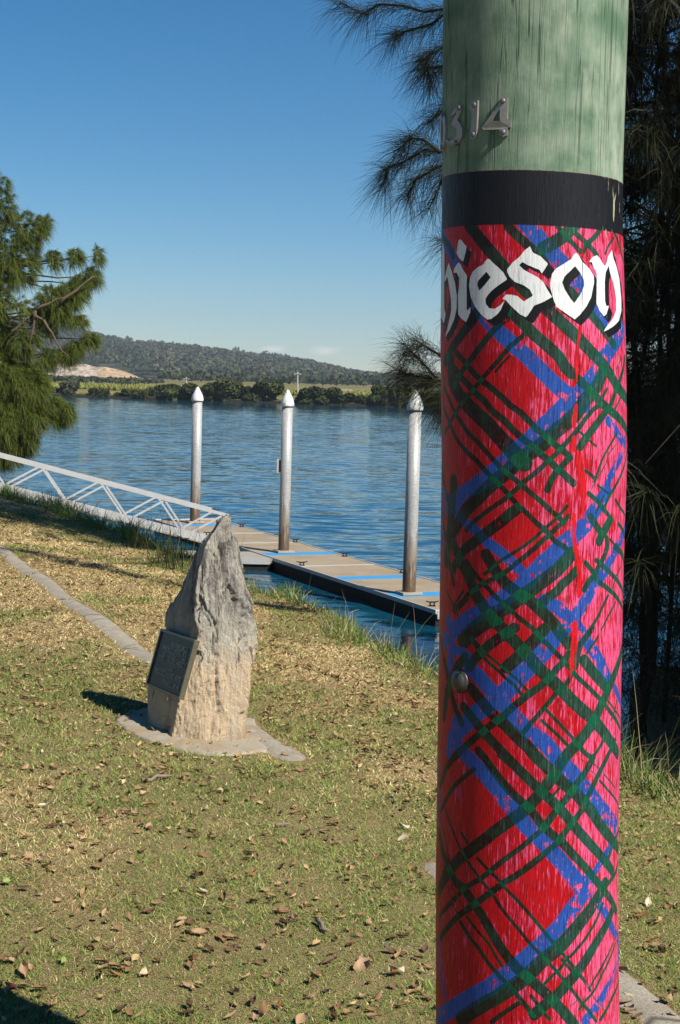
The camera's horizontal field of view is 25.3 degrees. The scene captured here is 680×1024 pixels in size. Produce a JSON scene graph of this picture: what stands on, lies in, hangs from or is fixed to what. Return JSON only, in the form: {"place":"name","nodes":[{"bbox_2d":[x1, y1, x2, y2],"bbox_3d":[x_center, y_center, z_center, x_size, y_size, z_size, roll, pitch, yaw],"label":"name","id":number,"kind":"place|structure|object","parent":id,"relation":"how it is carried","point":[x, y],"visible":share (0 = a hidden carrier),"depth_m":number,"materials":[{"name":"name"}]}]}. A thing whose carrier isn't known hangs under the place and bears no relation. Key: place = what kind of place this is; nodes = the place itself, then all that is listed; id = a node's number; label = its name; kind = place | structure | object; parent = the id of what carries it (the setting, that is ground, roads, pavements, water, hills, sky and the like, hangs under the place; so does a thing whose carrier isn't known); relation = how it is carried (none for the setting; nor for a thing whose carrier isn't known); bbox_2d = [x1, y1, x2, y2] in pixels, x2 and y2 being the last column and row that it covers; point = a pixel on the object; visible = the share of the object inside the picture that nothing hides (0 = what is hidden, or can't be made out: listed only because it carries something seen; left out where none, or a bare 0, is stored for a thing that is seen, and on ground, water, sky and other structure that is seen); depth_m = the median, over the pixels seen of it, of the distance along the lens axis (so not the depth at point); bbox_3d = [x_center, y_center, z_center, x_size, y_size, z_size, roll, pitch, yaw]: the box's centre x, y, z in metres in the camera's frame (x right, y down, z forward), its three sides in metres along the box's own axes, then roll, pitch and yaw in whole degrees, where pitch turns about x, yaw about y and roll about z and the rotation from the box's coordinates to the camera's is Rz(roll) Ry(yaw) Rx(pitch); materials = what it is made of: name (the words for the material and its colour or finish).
{"place":"outdoors","nodes":[
{"label":"outdoors","id":0,"kind":"place"},
{"bbox_2d":[40,359,157,376],"bbox_3d":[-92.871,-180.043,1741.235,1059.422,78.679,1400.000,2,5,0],"label":"hill","id":1,"kind":"structure","parent":0,"point":[108,364],"depth_m":1116.47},
{"bbox_2d":[42,374,436,407],"bbox_3d":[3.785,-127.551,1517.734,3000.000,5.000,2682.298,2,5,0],"label":"bank","id":2,"kind":"structure","parent":0,"point":[85,393],"depth_m":499.39,"materials":[{"name":"green plant"}]},
{"bbox_2d":[49,387,59,392],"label":"shore tree","id":3,"kind":"object","parent":2,"relation":"on","point":[56,390],"visible":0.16,"depth_m":247.81,"materials":[{"name":"green plant"}]},
{"bbox_2d":[59,380,80,395],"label":"shore tree","id":4,"kind":"object","parent":2,"relation":"on","point":[71,387],"visible":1,"depth_m":246.91,"materials":[{"name":"green plant"}]},
{"bbox_2d":[88,387,110,396],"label":"shore tree","id":5,"kind":"object","parent":2,"relation":"on","point":[94,391],"visible":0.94,"depth_m":246.98,"materials":[{"name":"green plant"}]},
{"bbox_2d":[121,388,136,396],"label":"shore tree","id":6,"kind":"object","parent":2,"relation":"on","point":[126,392],"visible":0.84,"depth_m":246.60,"materials":[{"name":"green plant"}]},
{"bbox_2d":[132,387,159,398],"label":"shore tree","id":7,"kind":"object","parent":2,"relation":"on","point":[145,393],"visible":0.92,"depth_m":244.80,"materials":[{"name":"green plant"}]},
{"bbox_2d":[153,383,180,399],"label":"shore tree","id":8,"kind":"object","parent":2,"relation":"on","point":[160,388],"visible":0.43,"depth_m":243.30,"materials":[{"name":"green plant"}]},
{"bbox_2d":[162,388,188,399],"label":"shore tree","id":9,"kind":"object","parent":2,"relation":"on","point":[172,394],"visible":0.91,"depth_m":241.67,"materials":[{"name":"green plant"}]},
{"bbox_2d":[181,383,214,400],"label":"shore tree","id":10,"kind":"object","parent":2,"relation":"on","point":[188,389],"visible":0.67,"depth_m":241.07,"materials":[{"name":"green plant"}]},
{"bbox_2d":[199,382,226,398],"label":"shore tree","id":11,"kind":"object","parent":2,"relation":"on","point":[209,388],"visible":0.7,"depth_m":241.29,"materials":[{"name":"green plant"}]},
{"bbox_2d":[0,315,440,387],"bbox_3d":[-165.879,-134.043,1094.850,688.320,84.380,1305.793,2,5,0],"label":"forest","id":12,"kind":"object","parent":2,"relation":"on","point":[178,361],"visible":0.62,"depth_m":1108.07,"materials":[{"name":"plant"}]},
{"bbox_2d":[48,364,142,377],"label":"quarry face","id":13,"kind":"object","parent":12,"relation":"attached to","point":[87,370],"visible":0.38,"depth_m":1030.36},
{"bbox_2d":[213,378,243,400],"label":"shore tree","id":14,"kind":"object","parent":2,"relation":"on","point":[229,389],"visible":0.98,"depth_m":241.00,"materials":[{"name":"green plant"}]},
{"bbox_2d":[50,381,412,397],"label":"cane field","id":15,"kind":"structure","parent":2,"relation":"on","point":[138,387],"depth_m":288.96,"materials":[{"name":"plant"}]},
{"bbox_2d":[239,385,262,400],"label":"shore tree","id":16,"kind":"object","parent":2,"relation":"on","point":[246,391],"visible":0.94,"depth_m":241.70,"materials":[{"name":"green plant"}]},
{"bbox_2d":[248,394,264,401],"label":"shore tree","id":17,"kind":"object","parent":2,"relation":"on","point":[259,399],"visible":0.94,"depth_m":241.06,"materials":[{"name":"green plant"}]},
{"bbox_2d":[252,380,284,399],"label":"shore tree","id":18,"kind":"object","parent":2,"relation":"on","point":[275,388],"visible":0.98,"depth_m":240.63,"materials":[{"name":"green plant"}]},
{"bbox_2d":[294,387,316,403],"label":"shore tree","id":19,"kind":"object","parent":2,"relation":"on","point":[305,395],"visible":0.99,"depth_m":238.82,"materials":[{"name":"green plant"}]},
{"bbox_2d":[308,385,342,404],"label":"shore tree","id":20,"kind":"object","parent":2,"relation":"on","point":[324,396],"visible":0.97,"depth_m":238.92,"materials":[{"name":"green plant"}]},
{"bbox_2d":[333,393,355,404],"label":"shore tree","id":21,"kind":"object","parent":2,"relation":"on","point":[345,398],"visible":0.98,"depth_m":240.02,"materials":[{"name":"green plant"}]},
{"bbox_2d":[355,395,368,403],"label":"shore tree","id":22,"kind":"object","parent":2,"relation":"on","point":[361,399],"visible":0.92,"depth_m":240.67,"materials":[{"name":"green plant"}]},
{"bbox_2d":[367,383,398,405],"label":"shore tree","id":23,"kind":"object","parent":2,"relation":"on","point":[375,397],"visible":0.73,"depth_m":240.21,"materials":[{"name":"green plant"}]},
{"bbox_2d":[390,382,411,406],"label":"shore tree","id":24,"kind":"object","parent":2,"relation":"on","point":[398,401],"visible":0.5,"depth_m":240.13,"materials":[{"name":"green plant"}]},
{"bbox_2d":[405,392,432,407],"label":"shore tree","id":25,"kind":"object","parent":2,"relation":"on","point":[421,399],"visible":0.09,"depth_m":238.01,"materials":[{"name":"green plant"}]},
{"bbox_2d":[0,496,679,1023],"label":"ground","id":26,"kind":"structure","parent":0,"point":[220,944],"depth_m":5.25,"materials":[{"name":"plant"}]},
{"bbox_2d":[3,877,12,882],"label":"fallen leaf","id":27,"kind":"object","parent":26,"relation":"on","point":[5,879],"visible":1,"depth_m":4.61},
{"bbox_2d":[5,957,14,961],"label":"fallen leaf","id":28,"kind":"object","parent":26,"relation":"on","point":[11,959],"visible":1,"depth_m":4.02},
{"bbox_2d":[5,982,16,990],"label":"fallen leaf","id":29,"kind":"object","parent":26,"relation":"on","point":[12,986],"visible":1,"depth_m":3.83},
{"bbox_2d":[14,946,24,958],"bbox_3d":[-0.862,1.185,4.065,0.015,0.008,0.044,-15,25,50],"label":"fallen leaf","id":30,"kind":"object","parent":26,"relation":"on","point":[21,950],"visible":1,"depth_m":4.07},
{"bbox_2d":[17,885,28,888],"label":"fallen leaf","id":31,"kind":"object","parent":26,"relation":"on","point":[25,887],"visible":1,"depth_m":4.57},
{"bbox_2d":[19,959,28,978],"bbox_3d":[-0.824,1.191,3.941,0.025,0.020,0.058,-11,32,-14],"label":"fallen leaf","id":32,"kind":"object","parent":26,"relation":"on","point":[23,966],"visible":1,"depth_m":3.95,"materials":[{"name":"plant"}]},
{"bbox_2d":[18,1004,36,1011],"bbox_3d":[-0.767,1.217,3.712,0.046,0.011,0.020,-12,11,-22],"label":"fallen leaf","id":33,"kind":"object","parent":26,"relation":"on","point":[24,1008],"visible":1,"depth_m":3.71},
{"bbox_2d":[25,850,32,858],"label":"fallen leaf","id":34,"kind":"object","parent":26,"relation":"on","point":[29,854],"visible":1,"depth_m":4.88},
{"bbox_2d":[33,984,47,988],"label":"fallen leaf","id":35,"kind":"object","parent":26,"relation":"on","point":[39,986],"visible":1,"depth_m":3.85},
{"bbox_2d":[38,854,43,862],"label":"fallen leaf","id":36,"kind":"object","parent":26,"relation":"on","point":[41,857],"visible":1,"depth_m":4.86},
{"bbox_2d":[43,1000,55,1005],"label":"fallen leaf","id":37,"kind":"object","parent":26,"relation":"on","point":[49,1003],"visible":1,"depth_m":3.75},
{"bbox_2d":[0,172,108,478],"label":"she oak","id":38,"kind":"object","parent":26,"relation":"on","point":[27,410],"visible":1,"depth_m":30.32,"materials":[{"name":"green plant"}]},
{"bbox_2d":[61,955,65,963],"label":"fallen leaf","id":39,"kind":"object","parent":26,"relation":"on","point":[63,959],"visible":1,"depth_m":4.04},
{"bbox_2d":[94,957,110,962],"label":"fallen leaf","id":40,"kind":"object","parent":26,"relation":"on","point":[101,960],"visible":1,"depth_m":4.04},
{"bbox_2d":[101,907,107,916],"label":"fallen leaf","id":41,"kind":"object","parent":26,"relation":"on","point":[103,912],"visible":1,"depth_m":4.43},
{"bbox_2d":[0,452,228,542],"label":"gangway","id":42,"kind":"object","parent":26,"relation":"on","point":[103,482],"visible":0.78,"depth_m":29.25,"materials":[{"name":"metal"}]},
{"bbox_2d":[107,969,121,976],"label":"fallen leaf","id":43,"kind":"object","parent":26,"relation":"on","point":[117,973],"visible":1,"depth_m":3.97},
{"bbox_2d":[108,961,124,968],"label":"fallen leaf","id":44,"kind":"object","parent":26,"relation":"on","point":[113,964],"visible":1,"depth_m":4.02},
{"bbox_2d":[117,1003,126,1010],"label":"fallen leaf","id":45,"kind":"object","parent":26,"relation":"on","point":[120,1007],"visible":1,"depth_m":3.75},
{"bbox_2d":[125,1008,133,1014],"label":"fallen leaf","id":46,"kind":"object","parent":26,"relation":"on","point":[129,1011],"visible":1,"depth_m":3.72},
{"bbox_2d":[112,513,153,548],"bbox_3d":[-2.304,0.221,17.242,0.413,0.399,0.802,4,5,24],"label":"reed clump","id":47,"kind":"object","parent":26,"relation":"on","point":[141,543],"visible":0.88,"depth_m":17.25,"materials":[{"name":"plant"}]},
{"bbox_2d":[141,907,154,911],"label":"fallen leaf","id":48,"kind":"object","parent":26,"relation":"on","point":[147,909],"visible":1,"depth_m":4.47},
{"bbox_2d":[143,802,155,804],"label":"fallen leaf","id":49,"kind":"object","parent":26,"relation":"on","point":[148,803],"visible":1,"depth_m":5.62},
{"bbox_2d":[141,774,171,781],"bbox_3d":[-0.736,1.066,6.070,0.146,0.026,0.022,-3,7,-43],"label":"fallen stick","id":50,"kind":"object","parent":26,"relation":"on","point":[155,776],"visible":1,"depth_m":6.07,"materials":[{"name":"wood"}]},
{"bbox_2d":[150,899,163,903],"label":"fallen leaf","id":51,"kind":"object","parent":26,"relation":"on","point":[156,901],"visible":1,"depth_m":4.55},
{"bbox_2d":[144,526,182,564],"bbox_3d":[-1.813,0.342,15.594,0.367,0.398,0.419,-1,6,-28],"label":"reed clump","id":52,"kind":"object","parent":26,"relation":"on","point":[158,550],"visible":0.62,"depth_m":15.60,"materials":[{"name":"plant"}]},
{"bbox_2d":[149,508,199,571],"bbox_3d":[-1.591,0.259,14.993,0.461,0.653,0.614,-3,7,-43],"label":"reed clump","id":53,"kind":"object","parent":26,"relation":"on","point":[171,561],"visible":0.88,"depth_m":15.00,"materials":[{"name":"plant"}]},
{"bbox_2d":[177,916,188,919],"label":"fallen leaf","id":54,"kind":"object","parent":26,"relation":"on","point":[181,918],"visible":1,"depth_m":4.42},
{"bbox_2d":[182,981,192,986],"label":"fallen leaf","id":55,"kind":"object","parent":26,"relation":"on","point":[188,984],"visible":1,"depth_m":3.92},
{"bbox_2d":[187,960,193,967],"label":"fallen leaf","id":56,"kind":"object","parent":26,"relation":"on","point":[190,963],"visible":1,"depth_m":4.07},
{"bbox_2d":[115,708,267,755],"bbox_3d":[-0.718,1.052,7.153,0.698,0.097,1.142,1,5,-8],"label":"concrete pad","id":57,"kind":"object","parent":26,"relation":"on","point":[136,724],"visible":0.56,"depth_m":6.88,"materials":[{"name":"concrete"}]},
{"bbox_2d":[145,514,257,740],"bbox_3d":[-0.652,0.568,7.127,0.544,1.133,0.546,2,5,0],"label":"standing stone","id":58,"kind":"object","parent":57,"relation":"on","point":[199,677],"visible":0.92,"depth_m":6.98,"materials":[{"name":"grey stone"}]},
{"bbox_2d":[191,928,207,933],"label":"fallen leaf","id":59,"kind":"object","parent":26,"relation":"on","point":[199,930],"visible":1,"depth_m":4.33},
{"bbox_2d":[199,851,208,856],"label":"fallen leaf","id":60,"kind":"object","parent":26,"relation":"on","point":[205,854],"visible":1,"depth_m":5.05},
{"bbox_2d":[205,944,213,952],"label":"fallen leaf","id":61,"kind":"object","parent":26,"relation":"on","point":[209,947],"visible":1,"depth_m":4.20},
{"bbox_2d":[219,931,226,942],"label":"fallen leaf","id":62,"kind":"object","parent":26,"relation":"on","point":[222,937],"visible":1,"depth_m":4.29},
{"bbox_2d":[220,891,225,900],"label":"fallen leaf","id":63,"kind":"object","parent":26,"relation":"on","point":[223,894],"visible":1,"depth_m":4.66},
{"bbox_2d":[222,1010,235,1018],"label":"fallen leaf","id":64,"kind":"object","parent":26,"relation":"on","point":[230,1014],"visible":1,"depth_m":3.71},
{"bbox_2d":[250,994,255,1004],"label":"fallen leaf","id":65,"kind":"object","parent":26,"relation":"on","point":[252,999],"visible":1,"depth_m":3.82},
{"bbox_2d":[253,1012,259,1021],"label":"fallen leaf","id":66,"kind":"object","parent":26,"relation":"on","point":[255,1017],"visible":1,"depth_m":3.71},
{"bbox_2d":[254,959,267,962],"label":"fallen leaf","id":67,"kind":"object","parent":26,"relation":"on","point":[261,960],"visible":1,"depth_m":4.12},
{"bbox_2d":[258,1000,268,1016],"bbox_3d":[-0.190,1.230,3.743,0.027,0.017,0.047,-4,26,6],"label":"fallen leaf","id":68,"kind":"object","parent":26,"relation":"on","point":[263,1008],"visible":1,"depth_m":3.75,"materials":[{"name":"plant"}]},
{"bbox_2d":[275,977,282,985],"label":"fallen leaf","id":69,"kind":"object","parent":26,"relation":"on","point":[279,982],"visible":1,"depth_m":3.96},
{"bbox_2d":[279,917,286,926],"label":"fallen leaf","id":70,"kind":"object","parent":26,"relation":"on","point":[283,921],"visible":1,"depth_m":4.46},
{"bbox_2d":[279,905,288,911],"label":"fallen leaf","id":71,"kind":"object","parent":26,"relation":"on","point":[282,908],"visible":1,"depth_m":4.57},
{"bbox_2d":[296,1012,307,1023],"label":"fallen leaf","id":72,"kind":"object","parent":26,"relation":"on","point":[301,1017],"visible":1,"depth_m":3.70,"materials":[{"name":"plant"}]},
{"bbox_2d":[303,992,314,996],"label":"fallen leaf","id":73,"kind":"object","parent":26,"relation":"on","point":[311,994],"visible":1,"depth_m":3.87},
{"bbox_2d":[315,917,328,931],"bbox_3d":[-0.055,1.214,4.444,0.019,0.020,0.107,0,5,-18],"label":"fallen stick","id":74,"kind":"object","parent":26,"relation":"on","point":[320,923],"visible":1,"depth_m":4.43,"materials":[{"name":"wood"}]},
{"bbox_2d":[322,956,336,963],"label":"fallen leaf","id":75,"kind":"object","parent":26,"relation":"on","point":[328,959],"visible":1,"depth_m":4.14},
{"bbox_2d":[334,998,343,1008],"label":"fallen leaf","id":76,"kind":"object","parent":26,"relation":"on","point":[339,1004],"visible":1,"depth_m":3.80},
{"bbox_2d":[0,495,679,1023],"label":"leaf litter","id":77,"kind":"object","parent":26,"relation":"on","point":[210,925],"visible":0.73,"depth_m":6.90,"materials":[{"name":"plant"}]},
{"bbox_2d":[353,957,370,971],"bbox_3d":[0.061,1.224,4.098,0.055,0.027,0.039,-34,49,-11],"label":"fallen leaf","id":78,"kind":"object","parent":26,"relation":"on","point":[362,964],"visible":1,"depth_m":4.10,"materials":[{"name":"plant"}]},
{"bbox_2d":[367,1013,380,1016],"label":"fallen leaf","id":79,"kind":"object","parent":26,"relation":"on","point":[371,1014],"visible":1,"depth_m":3.74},
{"bbox_2d":[373,991,381,999],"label":"fallen leaf","id":80,"kind":"object","parent":26,"relation":"on","point":[378,995],"visible":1,"depth_m":3.87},
{"bbox_2d":[384,946,396,952],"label":"fallen leaf","id":81,"kind":"object","parent":26,"relation":"on","point":[390,949],"visible":1,"depth_m":4.25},
{"bbox_2d":[388,964,404,971],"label":"fallen leaf","id":82,"kind":"object","parent":26,"relation":"on","point":[391,967],"visible":1,"depth_m":4.07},
{"bbox_2d":[394,949,404,957],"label":"fallen leaf","id":83,"kind":"object","parent":26,"relation":"on","point":[397,954],"visible":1,"depth_m":4.21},
{"bbox_2d":[397,833,406,841],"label":"fallen leaf","id":84,"kind":"object","parent":26,"relation":"on","point":[402,837],"visible":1,"depth_m":5.46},
{"bbox_2d":[412,979,418,987],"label":"fallen leaf","id":85,"kind":"object","parent":26,"relation":"on","point":[415,984],"visible":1,"depth_m":3.97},
{"bbox_2d":[420,992,433,998],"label":"fallen leaf","id":86,"kind":"object","parent":26,"relation":"on","point":[429,996],"visible":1,"depth_m":3.89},
{"bbox_2d":[309,0,679,763],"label":"she oak","id":87,"kind":"object","parent":26,"relation":"on","point":[427,68],"visible":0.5,"depth_m":11.52,"materials":[{"name":"green plant"}]},
{"bbox_2d":[436,0,628,1023],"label":"painted pole","id":88,"kind":"object","parent":26,"relation":"on","point":[533,406],"visible":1,"depth_m":2.39,"materials":[{"name":"paint"}]},
{"bbox_2d":[433,0,679,721],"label":"she oak","id":89,"kind":"object","parent":26,"relation":"on","point":[656,192],"visible":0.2,"depth_m":13.11,"materials":[{"name":"green plant"}]},
{"bbox_2d":[433,1,679,655],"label":"she oak","id":90,"kind":"object","parent":26,"relation":"on","point":[648,471],"visible":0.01,"depth_m":15.00,"materials":[{"name":"green plant"}]},
{"bbox_2d":[632,912,647,916],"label":"fallen leaf","id":91,"kind":"object","parent":26,"relation":"on","point":[642,914],"visible":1,"depth_m":4.67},
{"bbox_2d":[645,896,651,906],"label":"fallen leaf","id":92,"kind":"object","parent":26,"relation":"on","point":[648,901],"visible":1,"depth_m":4.83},
{"bbox_2d":[621,166,679,766],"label":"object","id":93,"kind":"object","parent":26,"relation":"on","point":[674,668],"visible":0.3,"depth_m":13.25,"materials":[{"name":"plant"}]},
{"bbox_2d":[622,0,679,669],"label":"she oak","id":94,"kind":"object","parent":26,"relation":"on","point":[646,503],"visible":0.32,"depth_m":12.56,"materials":[{"name":"green plant"}]},
{"bbox_2d":[623,1,679,739],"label":"she oak","id":95,"kind":"object","parent":26,"relation":"on","point":[649,143],"visible":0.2,"depth_m":13.06,"materials":[{"name":"green plant"}]},
{"bbox_2d":[623,0,679,708],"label":"she oak","id":96,"kind":"object","parent":26,"relation":"on","point":[625,190],"visible":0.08,"depth_m":13.97,"materials":[{"name":"green plant"}]},
{"bbox_2d":[623,31,679,679],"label":"she oak","id":97,"kind":"object","parent":26,"relation":"on","point":[655,311],"visible":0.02,"depth_m":16.40,"materials":[{"name":"green plant"}]},
{"bbox_2d":[626,388,678,692],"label":"she oak","id":98,"kind":"object","parent":26,"relation":"on","point":[632,442],"visible":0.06,"depth_m":14.86,"materials":[{"name":"green plant"}]},
{"bbox_2d":[658,939,666,953],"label":"fallen leaf","id":99,"kind":"object","parent":26,"relation":"on","point":[663,950],"visible":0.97,"depth_m":4.36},
{"bbox_2d":[0,396,679,767],"bbox_3d":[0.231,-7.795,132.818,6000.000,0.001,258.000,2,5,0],"label":"river","id":100,"kind":"structure","parent":0,"point":[348,478],"depth_m":56.69,"materials":[{"name":"blue liquid"}]},
{"bbox_2d":[190,387,203,523],"bbox_3d":[-3.309,-0.197,34.563,0.278,5.310,0.278,2,5,0],"label":"mooring pile","id":101,"kind":"object","parent":100,"relation":"in","point":[197,399],"visible":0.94,"depth_m":34.37,"materials":[{"name":"metal"}]},
{"bbox_2d":[276,390,293,550],"bbox_3d":[-1.097,0.318,29.129,0.302,5.340,0.256,2,5,0],"label":"mooring pile","id":102,"kind":"object","parent":100,"relation":"in","point":[284,462],"visible":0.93,"depth_m":28.95,"materials":[{"name":"metal"}]},
{"bbox_2d":[154,519,439,625],"bbox_3d":[-1.493,1.081,28.718,3.244,0.706,14.200,0,5,-24],"label":"pontoon","id":103,"kind":"object","parent":100,"relation":"on","point":[375,584],"visible":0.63,"depth_m":26.84,"materials":[{"name":"wood"}]},
{"bbox_2d":[402,391,422,591],"bbox_3d":[1.100,0.798,23.809,0.259,5.420,0.259,2,5,0],"label":"mooring pile","id":104,"kind":"object","parent":100,"relation":"in","point":[411,517],"visible":0.45,"depth_m":23.64,"materials":[{"name":"metal"}]},
{"bbox_2d":[0,481,679,808],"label":"bank grass","id":105,"kind":"structure","parent":0,"point":[60,508],"depth_m":11.51,"materials":[{"name":"plant"}]},
{"bbox_2d":[0,545,679,1023],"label":"path","id":106,"kind":"structure","parent":0,"point":[646,1003],"depth_m":6.94,"materials":[{"name":"concrete"}]},
{"bbox_2d":[619,966,627,970],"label":"fallen leaf","id":107,"kind":"object","parent":106,"relation":"on","point":[622,968],"visible":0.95,"depth_m":4.18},
{"bbox_2d":[658,993,672,1001],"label":"fallen leaf","id":108,"kind":"object","parent":106,"relation":"on","point":[668,996],"visible":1,"depth_m":3.98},
{"bbox_2d":[0,0,679,379],"label":"sky","id":109,"kind":"structure","parent":0,"point":[214,150],"materials":[{"name":"blue"}]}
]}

